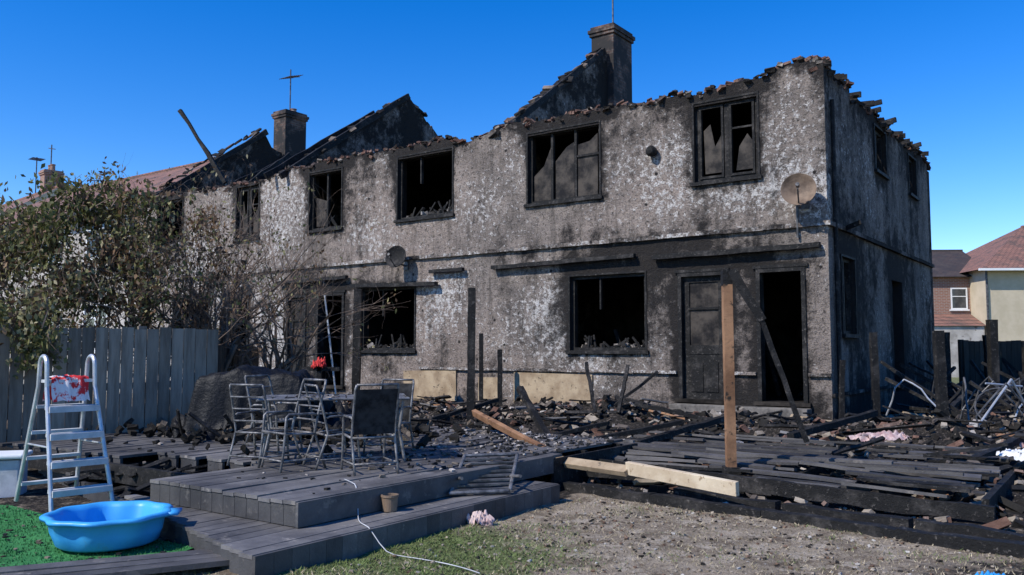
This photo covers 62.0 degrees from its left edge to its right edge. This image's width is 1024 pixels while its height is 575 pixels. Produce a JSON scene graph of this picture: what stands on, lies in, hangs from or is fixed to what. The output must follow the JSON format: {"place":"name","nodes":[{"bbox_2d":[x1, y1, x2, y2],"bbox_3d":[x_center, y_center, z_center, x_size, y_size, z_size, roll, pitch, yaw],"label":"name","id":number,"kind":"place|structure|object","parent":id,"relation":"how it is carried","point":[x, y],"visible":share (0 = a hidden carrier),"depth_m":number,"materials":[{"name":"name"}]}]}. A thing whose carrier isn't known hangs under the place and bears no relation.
{"place":"outdoors","nodes":[
{"label":"outdoors","id":0,"kind":"place"},
{"bbox_2d":[0,377,1023,574],"bbox_3d":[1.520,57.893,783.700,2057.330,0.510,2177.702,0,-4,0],"label":"ground","id":1,"kind":"structure","parent":0,"point":[34,498],"depth_m":5.58,"materials":[{"name":"soil"}]},
{"bbox_2d":[0,450,32,497],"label":"plastic storage box","id":2,"kind":"object","parent":1,"relation":"on","point":[10,462],"visible":0.67,"depth_m":7.15,"materials":[{"name":"white plastic"}]},
{"bbox_2d":[0,504,191,566],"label":"artificial grass mat","id":3,"kind":"object","parent":1,"relation":"on","point":[25,538],"visible":0.55,"depth_m":5.27,"materials":[{"name":"green plastic"}]},
{"bbox_2d":[14,354,114,511],"bbox_3d":[-3.260,1.029,6.245,0.680,1.080,0.449,-4,-6,41],"label":"pool ladder","id":4,"kind":"object","parent":3,"relation":"on","point":[67,387],"visible":0.98,"depth_m":6.20,"materials":[{"name":"grey metal"}]},
{"bbox_2d":[39,500,181,552],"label":"paddling pool","id":5,"kind":"structure","parent":3,"relation":"on","point":[106,526],"depth_m":5.14,"materials":[{"name":"blue plastic"}]},
{"bbox_2d":[0,549,229,574],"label":"loose deck planks","id":6,"kind":"object","parent":3,"relation":"on","point":[145,564],"visible":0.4,"depth_m":4.70,"materials":[{"name":"grey wood"}]},
{"bbox_2d":[0,160,208,391],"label":"terraced house","id":7,"kind":"structure","parent":1,"relation":"on","point":[157,177],"depth_m":28.22,"materials":[{"name":"white paint"}]},
{"bbox_2d":[0,185,65,214],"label":"tiled roof","id":8,"kind":"structure","parent":7,"relation":"attached to","point":[24,200],"depth_m":39.56,"materials":[{"name":"red tile"}]},
{"bbox_2d":[29,145,55,192],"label":"aerials","id":9,"kind":"object","parent":8,"relation":"on","point":[36,159],"visible":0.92,"depth_m":42.35,"materials":[{"name":"metal"}]},
{"bbox_2d":[38,164,64,192],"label":"chimney","id":10,"kind":"object","parent":8,"relation":"on","point":[44,174],"visible":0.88,"depth_m":40.65,"materials":[{"name":"brick"}]},
{"bbox_2d":[0,325,218,452],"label":"garden fence","id":11,"kind":"object","parent":1,"relation":"on","point":[186,356],"visible":0.45,"depth_m":9.92,"materials":[{"name":"grey wood"}]},
{"bbox_2d":[0,156,323,441],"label":"hedge tree","id":12,"kind":"object","parent":1,"relation":"on","point":[26,248],"visible":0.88,"depth_m":10.88,"materials":[{"name":"green plant"}]},
{"bbox_2d":[0,155,399,413],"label":"bare shrub","id":13,"kind":"object","parent":1,"relation":"on","point":[224,328],"visible":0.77,"depth_m":12.18,"materials":[{"name":"brown plant"}]},
{"bbox_2d":[146,134,281,341],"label":"party wall","id":14,"kind":"structure","parent":1,"relation":"on","point":[262,152],"depth_m":27.53,"materials":[{"name":"brick"}]},
{"bbox_2d":[271,108,308,157],"bbox_3d":[-7.672,-4.145,29.373,0.760,4.020,1.040,-3,-5,36],"label":"chimney","id":15,"kind":"object","parent":14,"relation":"on","point":[290,131],"visible":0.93,"depth_m":29.16,"materials":[{"name":"brick"}]},
{"bbox_2d":[206,344,258,372],"bbox_3d":[-4.512,1.619,14.021,0.141,1.350,7.182,1,-4,-12],"label":"garden fence","id":16,"kind":"object","parent":1,"relation":"on","point":[221,357],"visible":0.19,"depth_m":12.42,"materials":[{"name":"grey wood"}]},
{"bbox_2d":[177,365,321,438],"bbox_3d":[-2.845,1.401,9.527,1.586,1.085,0.910,0,-4,0],"label":"covered barbecue","id":17,"kind":"object","parent":1,"relation":"on","point":[210,405],"visible":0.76,"depth_m":9.20,"materials":[{"name":"fabric"}]},
{"bbox_2d":[0,425,637,574],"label":"garden deck","id":18,"kind":"structure","parent":1,"relation":"on","point":[245,516],"depth_m":6.30,"materials":[{"name":"grey wood"}]},
{"bbox_2d":[169,413,229,439],"bbox_3d":[-3.288,1.499,9.405,0.937,0.672,0.895,-3,-5,37],"label":"melted plastic heap","id":19,"kind":"object","parent":18,"relation":"on","point":[210,435],"visible":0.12,"depth_m":9.13,"materials":[{"name":"black plastic"}]},
{"bbox_2d":[226,384,289,466],"bbox_3d":[-2.108,1.135,7.115,0.350,0.673,0.394,-1,-4,20],"label":"garden chair","id":20,"kind":"object","parent":18,"relation":"on","point":[254,430],"visible":0.87,"depth_m":7.03,"materials":[{"name":"metal"}]},
{"bbox_2d":[242,374,302,453],"bbox_3d":[-2.223,1.175,7.945,0.418,0.713,0.371,-2,-4,21],"label":"garden chair","id":21,"kind":"object","parent":18,"relation":"on","point":[276,421],"visible":0.65,"depth_m":7.90,"materials":[{"name":"metal"}]},
{"bbox_2d":[72,401,491,455],"bbox_3d":[-2.470,1.414,9.172,4.493,0.499,4.140,0,-4,0],"label":"burnt deck debris","id":22,"kind":"object","parent":18,"relation":"on","point":[225,436],"visible":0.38,"depth_m":8.81,"materials":[{"name":"black wood"}]},
{"bbox_2d":[257,378,326,472],"bbox_3d":[-1.762,1.095,6.856,0.418,0.713,0.371,4,-6,-44],"label":"garden chair","id":23,"kind":"object","parent":18,"relation":"on","point":[294,414],"visible":0.98,"depth_m":6.84,"materials":[{"name":"metal"}]},
{"bbox_2d":[280,390,353,435],"bbox_3d":[-2.180,1.434,9.738,1.242,0.549,0.926,0,-4,0],"label":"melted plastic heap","id":24,"kind":"object","parent":18,"relation":"on","point":[331,406],"visible":0.19,"depth_m":9.53,"materials":[{"name":"black plastic"}]},
{"bbox_2d":[302,383,361,470],"bbox_3d":[-1.470,1.124,6.975,0.394,0.673,0.350,2,-5,-30],"label":"garden chair","id":25,"kind":"object","parent":18,"relation":"on","point":[327,435],"visible":0.75,"depth_m":6.90,"materials":[{"name":"metal"}]},
{"bbox_2d":[256,393,409,464],"bbox_3d":[-1.552,1.218,7.430,1.263,0.552,0.630,1,-4,-11],"label":"garden table","id":26,"kind":"object","parent":18,"relation":"on","point":[403,397],"visible":0.52,"depth_m":7.28,"materials":[{"name":"metal"}]},
{"bbox_2d":[340,383,399,475],"bbox_3d":[-1.110,1.092,6.667,0.360,0.693,0.406,2,-5,-26],"label":"garden chair","id":27,"kind":"object","parent":18,"relation":"on","point":[374,411],"visible":1,"depth_m":6.55,"materials":[{"name":"metal"}]},
{"bbox_2d":[363,379,414,452],"bbox_3d":[-1.143,1.196,7.957,0.350,0.673,0.394,-1,-4,17],"label":"garden chair","id":28,"kind":"object","parent":18,"relation":"on","point":[407,389],"visible":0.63,"depth_m":8.05,"materials":[{"name":"metal"}]},
{"bbox_2d":[381,493,398,511],"bbox_3d":[-0.840,1.478,5.858,0.124,0.110,0.124,0,-4,0],"label":"plant pot","id":29,"kind":"object","parent":18,"relation":"on","point":[389,502],"visible":1,"depth_m":5.81,"materials":[{"name":"beige ceramic"}]},
{"bbox_2d":[449,452,521,494],"bbox_3d":[-0.208,1.488,6.862,0.740,0.213,0.764,1,-4,-14],"label":"fallen folding chair","id":30,"kind":"object","parent":18,"relation":"on","point":[509,476],"visible":0.84,"depth_m":6.77,"materials":[{"name":"metal"}]},
{"bbox_2d":[472,409,545,446],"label":"fallen timber beam","id":31,"kind":"structure","parent":18,"relation":"on","point":[499,426],"depth_m":9.26,"materials":[{"name":"brown wood"}]},
{"bbox_2d":[556,456,738,496],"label":"fallen timber beam","id":32,"kind":"structure","parent":18,"relation":"on","point":[695,480],"depth_m":6.95,"materials":[{"name":"beige wood"}]},
{"bbox_2d":[299,367,339,389],"bbox_3d":[-2.450,1.522,10.818,0.500,1.030,0.050,0,-4,0],"label":"charred stand","id":33,"kind":"object","parent":1,"relation":"on","point":[319,370],"visible":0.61,"depth_m":10.83,"materials":[{"name":"black wood"}]},
{"bbox_2d":[311,357,326,368],"bbox_3d":[-2.456,0.956,10.856,0.196,0.165,0.186,0,-4,0],"label":"red cloth","id":34,"kind":"object","parent":33,"relation":"on","point":[321,362],"visible":1,"depth_m":10.81,"materials":[{"name":"red fabric"}]},
{"bbox_2d":[324,295,336,401],"bbox_3d":[-2.850,1.077,13.457,0.039,1.906,0.321,-4,-6,45],"label":"leaning white pole","id":35,"kind":"object","parent":1,"relation":"on","point":[330,344],"visible":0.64,"depth_m":13.44,"materials":[{"name":"metal"}]},
{"bbox_2d":[351,289,361,402],"bbox_3d":[-2.939,1.272,16.150,0.160,2.501,0.152,0,-4,0],"label":"charred post","id":36,"kind":"object","parent":1,"relation":"on","point":[356,368],"visible":0.63,"depth_m":16.11,"materials":[{"name":"black wood"}]},
{"bbox_2d":[305,98,437,382],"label":"party wall","id":37,"kind":"structure","parent":1,"relation":"on","point":[404,124],"depth_m":23.26,"materials":[{"name":"brick"}]},
{"bbox_2d":[344,479,479,573],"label":"garden cable","id":38,"kind":"object","parent":1,"relation":"on","point":[407,556],"visible":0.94,"depth_m":5.13,"materials":[{"name":"grey plastic"}]},
{"bbox_2d":[466,288,475,427],"bbox_3d":[-0.552,1.091,11.450,0.122,2.181,0.110,0,-4,0],"label":"charred post","id":39,"kind":"object","parent":1,"relation":"on","point":[470,400],"visible":0.81,"depth_m":11.42,"materials":[{"name":"black wood"}]},
{"bbox_2d":[466,510,494,525],"bbox_3d":[-0.230,1.636,6.048,0.196,0.111,0.156,2,-5,-28],"label":"white cloth","id":40,"kind":"object","parent":1,"relation":"on","point":[481,518],"visible":0.98,"depth_m":6.02,"materials":[{"name":"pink fabric"}]},
{"bbox_2d":[479,333,482,399],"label":"charred post","id":41,"kind":"object","parent":1,"relation":"on","point":[480,366],"visible":0.74,"depth_m":16.00,"materials":[{"name":"black wood"}]},
{"bbox_2d":[132,61,837,420],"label":"front wall","id":42,"kind":"structure","parent":1,"relation":"on","point":[522,317],"depth_m":15.98,"materials":[{"name":"paint"}]},
{"bbox_2d":[156,197,183,250],"bbox_3d":[-9.430,-1.749,23.810,1.402,1.435,0.352,-3,-5,36],"label":"window","id":43,"kind":"structure","parent":42,"relation":"attached to","point":[173,201],"depth_m":23.73,"materials":[{"name":"black wood"}]},
{"bbox_2d":[172,298,209,327],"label":"window","id":44,"kind":"structure","parent":42,"relation":"attached to","point":[208,300],"depth_m":23.12,"materials":[{"name":"black"}]},
{"bbox_2d":[226,296,249,344],"bbox_3d":[-6.937,1.344,21.705,1.000,2.240,0.280,-3,-5,36],"label":"door","id":45,"kind":"structure","parent":42,"relation":"attached to","point":[247,309],"depth_m":21.46,"materials":[{"name":"paint"}]},
{"bbox_2d":[235,183,260,241],"bbox_3d":[-6.706,-1.899,21.747,1.040,1.435,0.200,-3,-5,36],"label":"window","id":46,"kind":"structure","parent":42,"relation":"attached to","point":[250,210],"depth_m":21.79,"materials":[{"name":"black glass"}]},
{"bbox_2d":[285,292,307,371],"bbox_3d":[-5.115,1.249,20.388,0.800,2.240,0.280,-3,-5,36],"label":"door","id":47,"kind":"structure","parent":42,"relation":"attached to","point":[296,319],"depth_m":20.41,"materials":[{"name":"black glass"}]},
{"bbox_2d":[305,166,342,233],"bbox_3d":[-4.358,-2.042,20.052,1.240,1.475,0.200,-3,-5,36],"label":"window","id":48,"kind":"structure","parent":42,"relation":"attached to","point":[323,208],"depth_m":20.20,"materials":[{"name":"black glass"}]},
{"bbox_2d":[315,290,345,388],"bbox_3d":[-4.156,1.198,19.695,1.030,2.240,0.280,-3,-5,36],"label":"door","id":49,"kind":"structure","parent":42,"relation":"attached to","point":[319,346],"depth_m":19.82,"materials":[{"name":"paint"}]},
{"bbox_2d":[145,47,600,195],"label":"verge tiles","id":50,"kind":"object","parent":42,"relation":"on","point":[545,89],"visible":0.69,"depth_m":21.14,"materials":[{"name":"black tile"}]},
{"bbox_2d":[359,286,416,352],"bbox_3d":[-2.669,0.705,18.729,1.790,1.465,0.368,-3,-5,36],"label":"window","id":51,"kind":"structure","parent":42,"relation":"attached to","point":[396,347],"depth_m":18.76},
{"bbox_2d":[385,246,408,269],"bbox_3d":[-2.428,-0.643,18.137,0.610,0.508,0.409,2,-5,-30],"label":"satellite dish","id":52,"kind":"object","parent":42,"relation":"attached to","point":[395,256],"visible":1,"depth_m":18.17,"materials":[{"name":"metal"}]},
{"bbox_2d":[393,146,454,222],"bbox_3d":[-1.790,-2.168,18.308,1.690,1.475,0.383,-3,-5,36],"label":"window","id":53,"kind":"structure","parent":42,"relation":"attached to","point":[432,214],"depth_m":18.38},
{"bbox_2d":[403,370,592,402],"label":"exposed board panels","id":54,"kind":"object","parent":42,"relation":"attached to","point":[563,388],"visible":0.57,"depth_m":16.38,"materials":[{"name":"beige wood"}]},
{"bbox_2d":[149,55,930,201],"bbox_3d":[-1.183,-3.069,18.790,21.121,0.623,7.923,-1,-4,13],"label":"wall top rubble","id":55,"kind":"object","parent":42,"relation":"on","point":[817,59],"depth_m":16.18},
{"bbox_2d":[155,49,928,194],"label":"burnt rafters","id":56,"kind":"object","parent":42,"relation":"on","point":[300,158],"visible":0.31,"depth_m":22.57,"materials":[{"name":"black wood"}]},
{"bbox_2d":[155,220,934,396],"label":"string courses","id":57,"kind":"object","parent":42,"relation":"attached to","point":[830,223],"visible":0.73,"depth_m":15.55,"materials":[{"name":"grey concrete"}]},
{"bbox_2d":[277,242,820,287],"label":"burnt canopy rails","id":58,"kind":"object","parent":42,"relation":"attached to","point":[768,248],"visible":0.94,"depth_m":15.44,"materials":[{"name":"black wood"}]},
{"bbox_2d":[523,119,602,207],"bbox_3d":[0.986,-2.322,16.189,1.740,1.475,0.200,-3,-5,36],"label":"window","id":59,"kind":"structure","parent":42,"relation":"attached to","point":[577,161],"depth_m":16.19,"materials":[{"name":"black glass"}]},
{"bbox_2d":[566,270,648,353],"bbox_3d":[1.783,0.471,15.508,1.690,1.465,0.362,-3,-5,36],"label":"window","id":60,"kind":"structure","parent":42,"relation":"attached to","point":[623,345],"depth_m":15.58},
{"bbox_2d":[674,267,728,403],"bbox_3d":[3.237,0.811,14.351,0.970,2.240,0.280,-3,-5,36],"label":"door","id":61,"kind":"structure","parent":42,"relation":"attached to","point":[700,351],"depth_m":14.39,"materials":[{"name":"black wood"}]},
{"bbox_2d":[690,91,762,186],"bbox_3d":[3.594,-2.469,14.305,1.240,1.455,0.200,-3,-5,36],"label":"window","id":62,"kind":"structure","parent":42,"relation":"attached to","point":[719,157],"depth_m":14.33,"materials":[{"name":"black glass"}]},
{"bbox_2d":[646,99,841,417],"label":"wall fittings","id":63,"kind":"object","parent":42,"relation":"attached to","point":[651,150],"depth_m":13.36,"materials":[{"name":"metal"}]},
{"bbox_2d":[752,263,811,406],"bbox_3d":[4.314,0.754,13.573,0.890,2.240,0.280,-3,-5,36],"label":"door","id":64,"kind":"structure","parent":42,"relation":"attached to","point":[760,270],"depth_m":13.61,"materials":[{"name":"paint"}]},
{"bbox_2d":[781,173,816,209],"bbox_3d":[4.468,-1.514,13.177,0.617,0.528,0.441,2,-5,-28],"label":"satellite dish","id":65,"kind":"object","parent":42,"relation":"attached to","point":[798,188],"visible":1,"depth_m":13.21,"materials":[{"name":"metal"}]},
{"bbox_2d":[497,349,502,403],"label":"charred post","id":66,"kind":"object","parent":1,"relation":"on","point":[499,376],"visible":0.69,"depth_m":15.48,"materials":[{"name":"black wood"}]},
{"bbox_2d":[167,103,862,401],"bbox_3d":[-0.296,0.013,22.077,19.533,5.270,8.240,-3,-5,36],"label":"burnt interior","id":67,"kind":"object","parent":1,"relation":"on","point":[624,307],"visible":0.08,"depth_m":19.40,"materials":[{"name":"black"}]},
{"bbox_2d":[505,47,632,346],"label":"party wall","id":68,"kind":"structure","parent":1,"relation":"on","point":[587,87],"depth_m":19.73,"materials":[{"name":"brick"}]},
{"bbox_2d":[588,22,634,105],"bbox_3d":[2.502,-4.633,21.273,0.760,3.820,1.090,-3,-5,36],"label":"chimney","id":69,"kind":"object","parent":68,"relation":"on","point":[615,40],"visible":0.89,"depth_m":21.00,"materials":[{"name":"brick"}]},
{"bbox_2d":[280,0,613,109],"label":"aerials","id":70,"kind":"object","parent":69,"relation":"on","point":[290,76],"visible":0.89,"depth_m":29.37,"materials":[{"name":"metal"}]},
{"bbox_2d":[334,397,811,420],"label":"door steps","id":71,"kind":"structure","parent":1,"relation":"on","point":[760,410],"depth_m":13.46,"materials":[{"name":"concrete"}]},
{"bbox_2d":[153,495,1023,574],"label":"lawn grass","id":72,"kind":"structure","parent":1,"relation":"on","point":[388,555],"depth_m":5.21,"materials":[{"name":"green plant"}]},
{"bbox_2d":[169,392,1023,500],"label":"charred timber debris","id":73,"kind":"object","parent":1,"relation":"on","point":[1005,467],"visible":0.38,"depth_m":11.91,"materials":[{"name":"black wood"}]},
{"bbox_2d":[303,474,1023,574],"bbox_3d":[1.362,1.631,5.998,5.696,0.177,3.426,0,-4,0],"label":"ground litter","id":74,"kind":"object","parent":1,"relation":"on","point":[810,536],"visible":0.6,"depth_m":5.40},
{"bbox_2d":[334,394,1023,533],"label":"rubble","id":75,"kind":"object","parent":1,"relation":"on","point":[1004,520],"visible":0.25,"depth_m":11.35,"materials":[{"name":"black wood"}]},
{"bbox_2d":[886,376,1023,427],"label":"twisted bicycle frames","id":76,"kind":"structure","parent":75,"relation":"on","point":[1002,390],"depth_m":11.67,"materials":[{"name":"grey metal"}]},
{"bbox_2d":[420,362,1023,460],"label":"fallen charred beams","id":77,"kind":"structure","parent":1,"relation":"on","point":[1011,442],"depth_m":10.57,"materials":[{"name":"black wood"}]},
{"bbox_2d":[560,481,1023,558],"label":"charred lawn edging","id":78,"kind":"object","parent":1,"relation":"on","point":[971,537],"visible":0.82,"depth_m":5.99,"materials":[{"name":"black wood"}]},
{"bbox_2d":[581,431,1023,522],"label":"burnt deck","id":79,"kind":"structure","parent":1,"relation":"on","point":[889,497],"depth_m":7.33,"materials":[{"name":"black wood"}]},
{"bbox_2d":[720,268,809,491],"bbox_3d":[2.216,0.859,7.502,0.736,2.073,0.152,-1,-4,11],"label":"timber post","id":80,"kind":"object","parent":79,"relation":"on","point":[728,277],"visible":0.89,"depth_m":7.51,"materials":[{"name":"brown wood"}]},
{"bbox_2d":[845,430,909,441],"bbox_3d":[4.144,1.667,9.589,0.856,0.122,0.391,1,-4,-12],"label":"pink insulation","id":81,"kind":"object","parent":79,"relation":"on","point":[887,435],"visible":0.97,"depth_m":9.50,"materials":[{"name":"fabric"}]},
{"bbox_2d":[996,448,1023,460],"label":"plaster sheet","id":82,"kind":"object","parent":79,"relation":"on","point":[1018,454],"visible":1,"depth_m":7.83,"materials":[{"name":"white paint"}]},
{"bbox_2d":[839,360,845,418],"bbox_3d":[4.727,1.638,12.214,0.116,1.202,0.068,0,-4,0],"label":"charred post","id":83,"kind":"object","parent":1,"relation":"on","point":[842,363],"visible":0.67,"depth_m":12.21,"materials":[{"name":"black wood"}]},
{"bbox_2d":[869,332,880,417],"bbox_3d":[5.341,1.460,12.527,0.118,1.601,0.096,0,-4,0],"label":"charred post","id":84,"kind":"object","parent":1,"relation":"on","point":[874,366],"visible":0.72,"depth_m":12.51,"materials":[{"name":"black wood"}]},
{"bbox_2d":[829,74,934,418],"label":"side wall","id":85,"kind":"structure","parent":1,"relation":"on","point":[894,309],"depth_m":15.95,"materials":[{"name":"paint"}]},
{"bbox_2d":[840,254,860,337],"bbox_3d":[5.503,0.154,14.040,0.200,1.345,0.940,-3,-5,36],"label":"window side","id":86,"kind":"structure","parent":85,"relation":"attached to","point":[847,326],"depth_m":14.32,"materials":[{"name":"black wood"}]},
{"bbox_2d":[873,123,889,180],"bbox_3d":[6.999,-2.584,16.309,0.200,0.935,1.040,-3,-5,36],"label":"window side","id":87,"kind":"structure","parent":85,"relation":"attached to","point":[878,157],"depth_m":16.55,"materials":[{"name":"black wood"}]},
{"bbox_2d":[907,153,919,200],"bbox_3d":[8.730,-2.411,18.691,0.200,0.935,0.940,-3,-5,36],"label":"window side","id":88,"kind":"structure","parent":85,"relation":"attached to","point":[912,195],"depth_m":18.97,"materials":[{"name":"black wood"}]},
{"bbox_2d":[927,171,935,401],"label":"back wall","id":89,"kind":"structure","parent":1,"relation":"on","point":[930,255],"depth_m":20.06,"materials":[{"name":"paint"}]},
{"bbox_2d":[932,330,948,417],"bbox_3d":[5.705,1.374,11.331,0.142,1.602,0.119,0,-4,0],"label":"charred post","id":90,"kind":"object","parent":1,"relation":"on","point":[940,371],"visible":0.66,"depth_m":11.30,"materials":[{"name":"black wood"}]},
{"bbox_2d":[944,332,951,400],"bbox_3d":[8.900,1.765,17.418,0.112,1.700,0.110,0,-4,0],"label":"charred post","id":91,"kind":"object","parent":1,"relation":"on","point":[948,353],"visible":0.41,"depth_m":17.40,"materials":[{"name":"black wood"}]},
{"bbox_2d":[879,335,1023,419],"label":"burnt fence remains","id":92,"kind":"object","parent":1,"relation":"on","point":[1001,402],"visible":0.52,"depth_m":13.94,"materials":[{"name":"black wood"}]},
{"bbox_2d":[932,225,1023,376],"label":"hip roofed house","id":93,"kind":"structure","parent":1,"relation":"on","point":[974,289],"depth_m":38.70,"materials":[{"name":"paint"}]},
{"bbox_2d":[975,570,1004,574],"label":"blue bag","id":94,"kind":"object","parent":1,"relation":"on","point":[988,573],"visible":1,"depth_m":4.54,"materials":[{"name":"plastic"}]},
{"bbox_2d":[958,339,1023,399],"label":"boundary fence","id":95,"kind":"object","parent":1,"relation":"on","point":[1010,352],"visible":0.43,"depth_m":19.50,"materials":[{"name":"grey wood"}]},
{"bbox_2d":[985,320,1000,411],"bbox_3d":[8.101,1.466,14.332,0.141,1.850,0.139,0,-4,0],"label":"charred post","id":96,"kind":"object","parent":1,"relation":"on","point":[993,368],"visible":0.6,"depth_m":14.31,"materials":[{"name":"black wood"}]},
{"bbox_2d":[1015,442,1023,447],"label":"pink insulation","id":97,"kind":"object","parent":1,"relation":"on","point":[1021,444],"visible":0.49,"depth_m":9.05,"materials":[{"name":"fabric"}]},
{"bbox_2d":[0,0,1023,252],"label":"sky","id":98,"kind":"structure","parent":0,"point":[91,81],"materials":[{"name":"blue"}]}
]}

